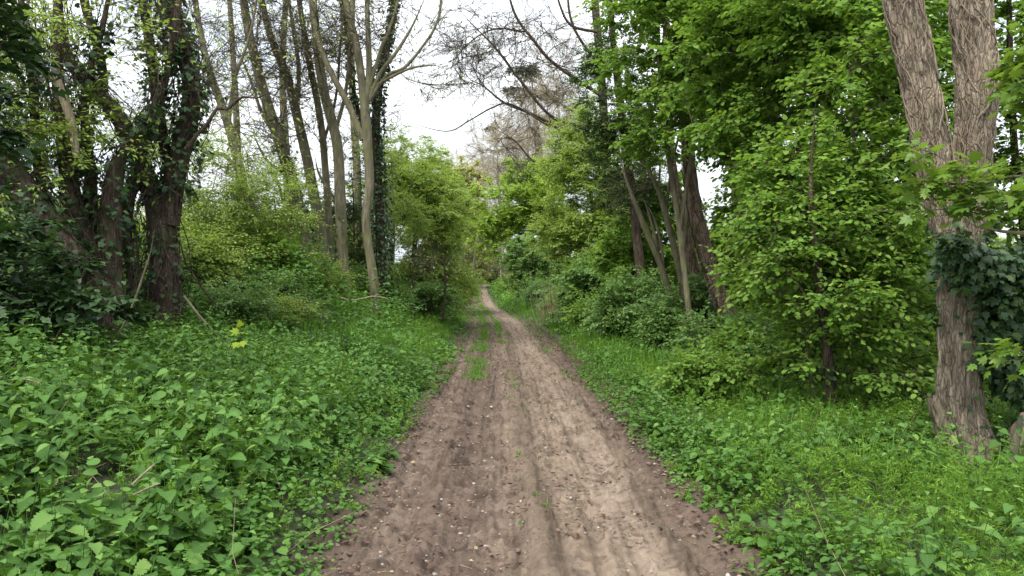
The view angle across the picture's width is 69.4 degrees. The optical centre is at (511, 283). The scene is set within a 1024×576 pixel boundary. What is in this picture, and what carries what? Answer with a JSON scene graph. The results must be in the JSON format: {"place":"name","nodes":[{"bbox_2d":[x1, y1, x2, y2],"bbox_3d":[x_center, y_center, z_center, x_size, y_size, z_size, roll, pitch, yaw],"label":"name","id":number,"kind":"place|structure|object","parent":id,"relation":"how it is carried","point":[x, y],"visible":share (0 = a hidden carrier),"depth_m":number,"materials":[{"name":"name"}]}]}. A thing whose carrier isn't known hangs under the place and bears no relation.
{"place":"outdoors","nodes":[
{"label":"outdoors","id":0,"kind":"place"},
{"bbox_2d":[0,267,1023,575],"bbox_3d":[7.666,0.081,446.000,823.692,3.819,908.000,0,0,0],"label":"ground","id":1,"kind":"structure","parent":0,"point":[106,465],"depth_m":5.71,"materials":[{"name":"green plant"}]},
{"bbox_2d":[0,0,73,177],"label":"holly tree","id":2,"kind":"object","parent":1,"relation":"on","point":[13,47],"visible":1,"depth_m":6.67,"materials":[{"name":"green plant"}]},
{"bbox_2d":[0,0,101,212],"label":"tree","id":3,"kind":"object","parent":1,"relation":"on","point":[36,117],"visible":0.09,"depth_m":11.74,"materials":[{"name":"green plant"}]},
{"bbox_2d":[0,1,133,350],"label":"leaning tree","id":4,"kind":"object","parent":1,"relation":"on","point":[44,207],"visible":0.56,"depth_m":10.29,"materials":[{"name":"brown plant"}]},
{"bbox_2d":[0,185,158,344],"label":"bramble bush","id":5,"kind":"object","parent":1,"relation":"on","point":[53,291],"visible":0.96,"depth_m":9.18,"materials":[{"name":"green plant"}]},
{"bbox_2d":[0,0,193,337],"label":"ivy clad tree","id":6,"kind":"object","parent":1,"relation":"on","point":[104,230],"visible":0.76,"depth_m":10.92,"materials":[{"name":"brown plant"}]},
{"bbox_2d":[0,189,197,272],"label":"hedge bush","id":7,"kind":"object","parent":1,"relation":"on","point":[21,268],"depth_m":14.98,"materials":[{"name":"green plant"}]},
{"bbox_2d":[105,229,154,355],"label":"dead sapling","id":8,"kind":"object","parent":1,"relation":"on","point":[133,304],"visible":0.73,"depth_m":9.89,"materials":[{"name":"brown wood"}]},
{"bbox_2d":[3,0,320,334],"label":"ivy clad tree","id":9,"kind":"object","parent":1,"relation":"on","point":[164,199],"visible":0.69,"depth_m":11.87,"materials":[{"name":"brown plant"}]},
{"bbox_2d":[99,206,230,278],"bbox_3d":[-7.346,-0.695,15.060,3.293,2.372,3.517,0,0,31],"label":"scrub bush","id":10,"kind":"object","parent":1,"relation":"on","point":[190,239],"visible":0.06,"depth_m":14.74,"materials":[{"name":"green plant"}]},
{"bbox_2d":[82,0,266,313],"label":"tree","id":11,"kind":"object","parent":1,"relation":"on","point":[164,89],"visible":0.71,"depth_m":11.55,"materials":[{"name":"brown plant"}]},
{"bbox_2d":[95,95,274,238],"bbox_3d":[-7.426,-2.118,16.991,3.726,4.394,3.344,0,0,0],"label":"young tree","id":12,"kind":"object","parent":1,"relation":"on","point":[198,206],"visible":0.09,"depth_m":16.93,"materials":[{"name":"green plant"}]},
{"bbox_2d":[122,213,269,292],"bbox_3d":[-6.547,-0.522,15.020,3.198,2.053,2.994,0,0,0],"label":"scrub bush","id":13,"kind":"object","parent":1,"relation":"on","point":[224,257],"visible":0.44,"depth_m":14.72,"materials":[{"name":"green plant"}]},
{"bbox_2d":[180,243,231,329],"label":"fallen branch","id":14,"kind":"object","parent":1,"relation":"on","point":[204,291],"visible":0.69,"depth_m":12.99,"materials":[{"name":"brown wood"}]},
{"bbox_2d":[137,186,281,237],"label":"hedge bush","id":15,"kind":"object","parent":1,"relation":"on","point":[213,217],"visible":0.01,"depth_m":18.83,"materials":[{"name":"green plant"}]},
{"bbox_2d":[134,0,298,237],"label":"slender tree","id":16,"kind":"object","parent":1,"relation":"on","point":[220,104],"visible":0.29,"depth_m":18.94,"materials":[{"name":"green plant"}]},
{"bbox_2d":[186,0,263,155],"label":"slender tree","id":17,"kind":"object","parent":1,"relation":"on","point":[229,6],"visible":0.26,"depth_m":29.90,"materials":[{"name":"brown plant"}]},
{"bbox_2d":[187,273,283,325],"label":"scrub bush","id":18,"kind":"object","parent":1,"relation":"on","point":[248,306],"visible":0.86,"depth_m":13.30,"materials":[{"name":"green plant"}]},
{"bbox_2d":[181,208,296,269],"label":"scrub bush","id":19,"kind":"object","parent":1,"relation":"on","point":[240,244],"visible":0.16,"depth_m":16.04,"materials":[{"name":"green plant"}]},
{"bbox_2d":[230,319,247,365],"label":"sycamore seedling","id":20,"kind":"object","parent":1,"relation":"on","point":[236,332],"visible":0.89,"depth_m":9.56,"materials":[{"name":"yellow plant"}]},
{"bbox_2d":[138,249,341,323],"bbox_3d":[-5.406,0.066,15.030,3.542,1.871,3.081,0,0,0],"label":"bush","id":21,"kind":"object","parent":1,"relation":"on","point":[273,281],"visible":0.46,"depth_m":15.19,"materials":[{"name":"green plant"}]},
{"bbox_2d":[180,117,307,258],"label":"young tree","id":22,"kind":"object","parent":1,"relation":"on","point":[235,199],"visible":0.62,"depth_m":16.32,"materials":[{"name":"green plant"}]},
{"bbox_2d":[202,0,320,257],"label":"slender tree","id":23,"kind":"object","parent":1,"relation":"on","point":[269,112],"visible":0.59,"depth_m":20.86,"materials":[{"name":"grey plant"}]},
{"bbox_2d":[215,211,311,277],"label":"scrub bush","id":24,"kind":"object","parent":1,"relation":"on","point":[277,244],"visible":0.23,"depth_m":16.68,"materials":[{"name":"green plant"}]},
{"bbox_2d":[222,86,320,242],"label":"slender tree","id":25,"kind":"object","parent":1,"relation":"on","point":[278,164],"visible":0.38,"depth_m":20.48,"materials":[{"name":"green plant"}]},
{"bbox_2d":[216,142,339,286],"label":"young tree","id":26,"kind":"object","parent":1,"relation":"on","point":[301,218],"visible":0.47,"depth_m":17.78,"materials":[{"name":"green plant"}]},
{"bbox_2d":[216,0,343,273],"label":"slender tree","id":27,"kind":"object","parent":1,"relation":"on","point":[307,161],"visible":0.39,"depth_m":21.88,"materials":[{"name":"brown plant"}]},
{"bbox_2d":[225,1,343,206],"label":"slender tree","id":28,"kind":"object","parent":1,"relation":"on","point":[285,123],"visible":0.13,"depth_m":30.88,"materials":[{"name":"brown plant"}]},
{"bbox_2d":[245,287,327,327],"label":"scrub bush","id":29,"kind":"object","parent":1,"relation":"on","point":[295,308],"visible":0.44,"depth_m":14.42,"materials":[{"name":"green plant"}]},
{"bbox_2d":[253,0,350,262],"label":"slender tree","id":30,"kind":"object","parent":1,"relation":"on","point":[323,132],"visible":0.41,"depth_m":22.41,"materials":[{"name":"brown plant"}]},
{"bbox_2d":[268,231,339,281],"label":"scrub bush","id":31,"kind":"object","parent":1,"relation":"on","point":[316,263],"visible":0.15,"depth_m":17.89,"materials":[{"name":"green plant"}]},
{"bbox_2d":[268,193,363,271],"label":"scrub bush","id":32,"kind":"object","parent":1,"relation":"on","point":[334,231],"visible":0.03,"depth_m":23.58,"materials":[{"name":"green plant"}]},
{"bbox_2d":[284,146,358,228],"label":"young tree","id":33,"kind":"object","parent":1,"relation":"on","point":[321,192],"visible":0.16,"depth_m":24.01,"materials":[{"name":"green plant"}]},
{"bbox_2d":[259,0,385,293],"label":"slender tree","id":34,"kind":"object","parent":1,"relation":"on","point":[340,221],"visible":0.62,"depth_m":21.37,"materials":[{"name":"grey plant"}]},
{"bbox_2d":[298,251,364,302],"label":"scrub bush","id":35,"kind":"object","parent":1,"relation":"on","point":[329,283],"visible":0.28,"depth_m":19.28,"materials":[{"name":"green plant"}]},
{"bbox_2d":[291,191,407,292],"bbox_3d":[-6.608,-1.187,25.423,6.227,4.150,3.452,0,0,0],"label":"bramble bush","id":36,"kind":"object","parent":1,"relation":"on","point":[358,243],"visible":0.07,"depth_m":24.95,"materials":[{"name":"green plant"}]},
{"bbox_2d":[280,0,422,254],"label":"slender tree","id":37,"kind":"object","parent":1,"relation":"on","point":[354,164],"visible":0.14,"depth_m":28.88,"materials":[{"name":"brown plant"}]},
{"bbox_2d":[328,255,379,288],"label":"scrub bush","id":38,"kind":"object","parent":1,"relation":"on","point":[357,271],"visible":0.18,"depth_m":22.31,"materials":[{"name":"green plant"}]},
{"bbox_2d":[315,124,400,261],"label":"young tree","id":39,"kind":"object","parent":1,"relation":"on","point":[354,228],"visible":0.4,"depth_m":24.58,"materials":[{"name":"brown plant"}]},
{"bbox_2d":[335,243,406,289],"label":"scrub bush","id":40,"kind":"object","parent":1,"relation":"on","point":[393,272],"visible":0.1,"depth_m":24.74,"materials":[{"name":"green plant"}]},
{"bbox_2d":[280,0,493,317],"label":"slender tree","id":41,"kind":"object","parent":1,"relation":"on","point":[368,90],"visible":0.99,"depth_m":19.93,"materials":[{"name":"grey plant"}]},
{"bbox_2d":[348,111,440,274],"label":"young tree","id":42,"kind":"object","parent":1,"relation":"on","point":[416,221],"visible":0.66,"depth_m":26.93,"materials":[{"name":"green plant"}]},
{"bbox_2d":[367,282,426,313],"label":"scrub bush","id":43,"kind":"object","parent":1,"relation":"on","point":[410,296],"visible":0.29,"depth_m":23.84,"materials":[{"name":"green plant"}]},
{"bbox_2d":[336,0,466,312],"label":"ivy clad tree","id":44,"kind":"object","parent":1,"relation":"on","point":[380,227],"visible":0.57,"depth_m":22.88,"materials":[{"name":"brown plant"}]},
{"bbox_2d":[344,127,485,321],"bbox_3d":[-4.053,-2.243,30.135,6.013,8.398,5.748,0,0,0],"label":"hawthorn bush","id":45,"kind":"object","parent":1,"relation":"on","point":[425,178],"visible":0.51,"depth_m":29.57,"materials":[{"name":"green plant"}]},
{"bbox_2d":[386,274,463,319],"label":"bramble bush","id":46,"kind":"object","parent":1,"relation":"on","point":[435,295],"visible":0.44,"depth_m":26.06,"materials":[{"name":"green plant"}]},
{"bbox_2d":[397,234,473,319],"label":"catkin bush","id":47,"kind":"object","parent":1,"relation":"on","point":[431,260],"visible":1,"depth_m":24.97,"materials":[{"name":"green plant"}]},
{"bbox_2d":[384,132,488,312],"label":"hawthorn bush","id":48,"kind":"object","parent":1,"relation":"on","point":[447,165],"visible":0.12,"depth_m":42.64,"materials":[{"name":"green plant"}]},
{"bbox_2d":[423,142,504,201],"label":"bare tree","id":49,"kind":"object","parent":1,"relation":"on","point":[457,150],"visible":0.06,"depth_m":130.26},
{"bbox_2d":[457,233,485,282],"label":"bare bush","id":50,"kind":"object","parent":1,"relation":"on","point":[473,259],"visible":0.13,"depth_m":75.56,"materials":[{"name":"green plant"}]},
{"bbox_2d":[442,154,510,282],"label":"blossom tree","id":51,"kind":"object","parent":1,"relation":"on","point":[470,172],"visible":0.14,"depth_m":88.46,"materials":[{"name":"green plant"}]},
{"bbox_2d":[464,234,513,279],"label":"lime green bush","id":52,"kind":"object","parent":1,"relation":"on","point":[496,273],"visible":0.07,"depth_m":114.53,"materials":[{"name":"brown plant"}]},
{"bbox_2d":[474,228,515,279],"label":"bare bush","id":53,"kind":"object","parent":1,"relation":"on","point":[502,270],"visible":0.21,"depth_m":74.34,"materials":[{"name":"green plant"}]},
{"bbox_2d":[453,113,543,278],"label":"bare tree","id":54,"kind":"object","parent":1,"relation":"on","point":[487,169],"visible":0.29,"depth_m":110.22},
{"bbox_2d":[400,0,613,190],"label":"overhanging tree","id":55,"kind":"object","parent":1,"relation":"on","point":[479,57],"visible":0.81,"depth_m":36.31,"materials":[{"name":"brown plant"}]},
{"bbox_2d":[0,268,1023,575],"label":"nettles","id":56,"kind":"object","parent":1,"relation":"on","point":[34,540],"visible":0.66,"depth_m":6.05,"materials":[{"name":"green plant"}]},
{"bbox_2d":[0,212,1023,575],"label":"herbs","id":57,"kind":"object","parent":1,"relation":"on","point":[282,564],"visible":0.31,"depth_m":6.32,"materials":[{"name":"green plant"}]},
{"bbox_2d":[0,270,1023,575],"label":"cleavers","id":58,"kind":"object","parent":1,"relation":"on","point":[840,484],"visible":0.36,"depth_m":5.72,"materials":[{"name":"green plant"}]},
{"bbox_2d":[0,268,1023,575],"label":"nettle stems","id":59,"kind":"object","parent":1,"relation":"on","point":[42,376],"visible":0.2,"depth_m":6.61,"materials":[{"name":"green plant"}]},
{"bbox_2d":[0,307,1023,575],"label":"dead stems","id":60,"kind":"object","parent":1,"relation":"on","point":[418,417],"visible":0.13,"depth_m":5.54,"materials":[{"name":"brown plant"}]},
{"bbox_2d":[461,60,580,248],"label":"bare tree","id":61,"kind":"object","parent":1,"relation":"on","point":[497,144],"visible":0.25,"depth_m":98.34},
{"bbox_2d":[498,271,544,295],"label":"scrub bush","id":62,"kind":"object","parent":1,"relation":"on","point":[515,288],"visible":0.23,"depth_m":57.44,"materials":[{"name":"green plant"}]},
{"bbox_2d":[465,152,580,283],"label":"lime green tree","id":63,"kind":"object","parent":1,"relation":"on","point":[507,220],"visible":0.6,"depth_m":50.92,"materials":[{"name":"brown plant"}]},
{"bbox_2d":[483,60,576,251],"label":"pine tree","id":64,"kind":"object","parent":1,"relation":"on","point":[519,73],"visible":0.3,"depth_m":119.34,"materials":[{"name":"green plant"}]},
{"bbox_2d":[497,233,564,303],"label":"ivy bush","id":65,"kind":"object","parent":1,"relation":"on","point":[522,262],"visible":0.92,"depth_m":47.77,"materials":[{"name":"green plant"}]},
{"bbox_2d":[512,274,554,304],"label":"scrub bush","id":66,"kind":"object","parent":1,"relation":"on","point":[535,285],"visible":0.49,"depth_m":43.62,"materials":[{"name":"green plant"}]},
{"bbox_2d":[529,281,568,325],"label":"dead stalks","id":67,"kind":"object","parent":1,"relation":"on","point":[543,315],"visible":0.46,"depth_m":30.37,"materials":[{"name":"plant"}]},
{"bbox_2d":[533,273,569,310],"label":"elder shrub","id":68,"kind":"object","parent":1,"relation":"on","point":[538,291],"visible":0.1,"depth_m":37.67,"materials":[{"name":"green plant"}]},
{"bbox_2d":[545,299,577,326],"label":"scrub bush","id":69,"kind":"object","parent":1,"relation":"on","point":[557,315],"visible":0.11,"depth_m":26.98,"materials":[{"name":"green plant"}]},
{"bbox_2d":[491,13,637,202],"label":"bare tree","id":70,"kind":"object","parent":1,"relation":"on","point":[542,142],"visible":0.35,"depth_m":93.70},
{"bbox_2d":[554,285,610,329],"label":"scrub bush","id":71,"kind":"object","parent":1,"relation":"on","point":[573,317],"visible":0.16,"depth_m":23.82,"materials":[{"name":"green plant"}]},
{"bbox_2d":[545,248,620,322],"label":"elder shrub","id":72,"kind":"object","parent":1,"relation":"on","point":[578,278],"visible":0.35,"depth_m":26.35,"materials":[{"name":"green plant"}]},
{"bbox_2d":[518,85,678,271],"bbox_3d":[3.441,-3.128,29.555,6.415,9.614,6.083,0,0,0],"label":"field maple","id":73,"kind":"object","parent":1,"relation":"on","point":[571,231],"visible":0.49,"depth_m":29.38,"materials":[{"name":"green plant"}]},
{"bbox_2d":[576,294,640,339],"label":"scrub bush","id":74,"kind":"object","parent":1,"relation":"on","point":[589,324],"visible":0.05,"depth_m":20.95,"materials":[{"name":"green plant"}]},
{"bbox_2d":[564,0,671,283],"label":"deciduous tree","id":75,"kind":"object","parent":1,"relation":"on","point":[609,137],"visible":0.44,"depth_m":20.89,"materials":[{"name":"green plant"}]},
{"bbox_2d":[597,290,656,342],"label":"scrub bush","id":76,"kind":"object","parent":1,"relation":"on","point":[614,333],"visible":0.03,"depth_m":19.55,"materials":[{"name":"green plant"}]},
{"bbox_2d":[578,261,679,338],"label":"elder shrub","id":77,"kind":"object","parent":1,"relation":"on","point":[608,315],"visible":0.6,"depth_m":19.64,"materials":[{"name":"green plant"}]},
{"bbox_2d":[587,148,683,344],"bbox_3d":[3.036,-0.744,17.622,2.119,5.412,2.060,0,0,41],"label":"slender tree","id":78,"kind":"object","parent":1,"relation":"on","point":[654,248],"visible":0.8,"depth_m":17.45,"materials":[{"name":"brown plant"}]},
{"bbox_2d":[604,118,688,318],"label":"slender tree","id":79,"kind":"object","parent":1,"relation":"on","point":[668,226],"visible":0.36,"depth_m":17.15,"materials":[{"name":"brown plant"}]},
{"bbox_2d":[576,157,743,303],"bbox_3d":[4.776,-1.280,22.413,5.525,6.358,4.292,0,0,35],"label":"hazel tree","id":80,"kind":"object","parent":1,"relation":"on","point":[619,243],"visible":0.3,"depth_m":22.18,"materials":[{"name":"green plant"}]},
{"bbox_2d":[572,0,763,352],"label":"hazel tree","id":81,"kind":"object","parent":1,"relation":"on","point":[652,20],"visible":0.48,"depth_m":15.42,"materials":[{"name":"plant"}]},
{"bbox_2d":[617,272,721,352],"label":"elder shrub","id":82,"kind":"object","parent":1,"relation":"on","point":[698,298],"visible":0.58,"depth_m":17.08,"materials":[{"name":"green plant"}]},
{"bbox_2d":[662,20,703,283],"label":"red brown tree","id":83,"kind":"object","parent":1,"relation":"on","point":[692,260],"visible":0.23,"depth_m":18.88,"materials":[{"name":"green plant"}]},
{"bbox_2d":[675,12,736,322],"bbox_3d":[4.536,-2.888,16.497,1.943,9.726,0.739,0,0,0],"label":"red brown tree","id":84,"kind":"object","parent":1,"relation":"on","point":[699,227],"visible":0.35,"depth_m":16.37,"materials":[{"name":"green plant"}]},
{"bbox_2d":[659,303,753,358],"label":"scrub bush","id":85,"kind":"object","parent":1,"relation":"on","point":[685,325],"visible":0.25,"depth_m":14.80,"materials":[{"name":"green plant"}]},
{"bbox_2d":[642,334,787,413],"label":"sapling","id":86,"kind":"object","parent":1,"relation":"on","point":[686,367],"visible":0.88,"depth_m":10.15,"materials":[{"name":"green plant"}]},
{"bbox_2d":[681,300,780,359],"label":"scrub bush","id":87,"kind":"object","parent":1,"relation":"on","point":[694,340],"visible":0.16,"depth_m":14.14,"materials":[{"name":"green plant"}]},
{"bbox_2d":[675,84,828,319],"bbox_3d":[5.926,-2.767,17.720,4.134,9.461,3.861,0,0,33],"label":"hazel tree","id":88,"kind":"object","parent":1,"relation":"on","point":[723,209],"visible":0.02,"depth_m":17.55,"materials":[{"name":"green plant"}]},
{"bbox_2d":[697,292,816,381],"bbox_3d":[4.598,1.067,13.139,2.283,1.896,2.492,0,0,42],"label":"scrub bush","id":89,"kind":"object","parent":1,"relation":"on","point":[741,335],"visible":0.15,"depth_m":12.92,"materials":[{"name":"green plant"}]},
{"bbox_2d":[636,0,880,314],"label":"background tree","id":90,"kind":"object","parent":1,"relation":"on","point":[685,123],"visible":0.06,"depth_m":14.79,"materials":[{"name":"green plant"}]},
{"bbox_2d":[647,0,877,377],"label":"hazel tree","id":91,"kind":"object","parent":1,"relation":"on","point":[727,136],"visible":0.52,"depth_m":12.21,"materials":[{"name":"green plant"}]},
{"bbox_2d":[729,304,860,379],"bbox_3d":[4.873,1.161,12.519,2.380,1.704,2.284,0,0,-13],"label":"scrub bush","id":92,"kind":"object","parent":1,"relation":"on","point":[765,328],"visible":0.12,"depth_m":12.31,"materials":[{"name":"green plant"}]},
{"bbox_2d":[701,99,936,418],"bbox_3d":[3.913,-0.166,9.131,3.038,4.225,2.468,0,0,24],"label":"hazel tree","id":93,"kind":"object","parent":1,"relation":"on","point":[870,333],"visible":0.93,"depth_m":8.87,"materials":[{"name":"green plant"}]},
{"bbox_2d":[717,0,954,331],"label":"hazel tree","id":94,"kind":"object","parent":1,"relation":"on","point":[810,19],"visible":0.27,"depth_m":10.78,"materials":[{"name":"green plant"}]},
{"bbox_2d":[707,8,1009,406],"bbox_3d":[4.431,-0.804,9.828,3.598,5.470,2.879,0,0,-11],"label":"hazel tree","id":95,"kind":"object","parent":1,"relation":"on","point":[830,153],"visible":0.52,"depth_m":9.55,"materials":[{"name":"green plant"}]},
{"bbox_2d":[800,312,934,399],"bbox_3d":[5.271,1.120,11.006,2.215,1.685,2.030,0,0,43],"label":"scrub bush","id":96,"kind":"object","parent":1,"relation":"on","point":[836,367],"visible":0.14,"depth_m":10.94,"materials":[{"name":"green plant"}]},
{"bbox_2d":[834,340,984,400],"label":"scrub bush","id":97,"kind":"object","parent":1,"relation":"on","point":[926,374],"visible":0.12,"depth_m":10.13,"materials":[{"name":"green plant"}]},
{"bbox_2d":[850,0,1023,382],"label":"hazel tree","id":98,"kind":"object","parent":1,"relation":"on","point":[1012,150],"visible":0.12,"depth_m":11.46,"materials":[{"name":"green plant"}]},
{"bbox_2d":[880,1,1023,392],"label":"sycamore sapling","id":99,"kind":"object","parent":1,"relation":"on","point":[961,198],"visible":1,"depth_m":6.40,"materials":[{"name":"green plant"}]},
{"bbox_2d":[882,0,1023,465],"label":"twin trunk tree","id":100,"kind":"object","parent":1,"relation":"on","point":[970,273],"visible":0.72,"depth_m":7.32,"materials":[{"name":"brown plant"}]},
{"bbox_2d":[987,233,1018,254],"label":"hedgerow bush","id":101,"kind":"object","parent":1,"relation":"on","point":[999,239],"visible":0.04,"depth_m":43.16,"materials":[{"name":"green plant"}]},
{"bbox_2d":[994,412,1023,461],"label":"tree stump","id":102,"kind":"object","parent":1,"relation":"on","point":[1016,424],"visible":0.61,"depth_m":6.99,"materials":[{"name":"brown wood"}]},
{"bbox_2d":[1,0,1023,261],"label":"sky","id":103,"kind":"structure","parent":0,"point":[449,117],"materials":[{"name":"white"}]},
{"bbox_2d":[281,284,807,575],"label":"track","id":104,"kind":"structure","parent":0,"point":[549,549],"depth_m":6.50,"materials":[{"name":"brown soil"}]},
{"bbox_2d":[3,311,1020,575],"bbox_3d":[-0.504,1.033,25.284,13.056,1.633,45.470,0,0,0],"label":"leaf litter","id":105,"kind":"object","parent":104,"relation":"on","point":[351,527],"visible":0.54,"depth_m":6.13,"materials":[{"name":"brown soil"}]},
{"bbox_2d":[339,333,730,575],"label":"pebbles","id":106,"kind":"object","parent":104,"relation":"on","point":[478,507],"visible":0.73,"depth_m":6.30,"materials":[{"name":"stone"}]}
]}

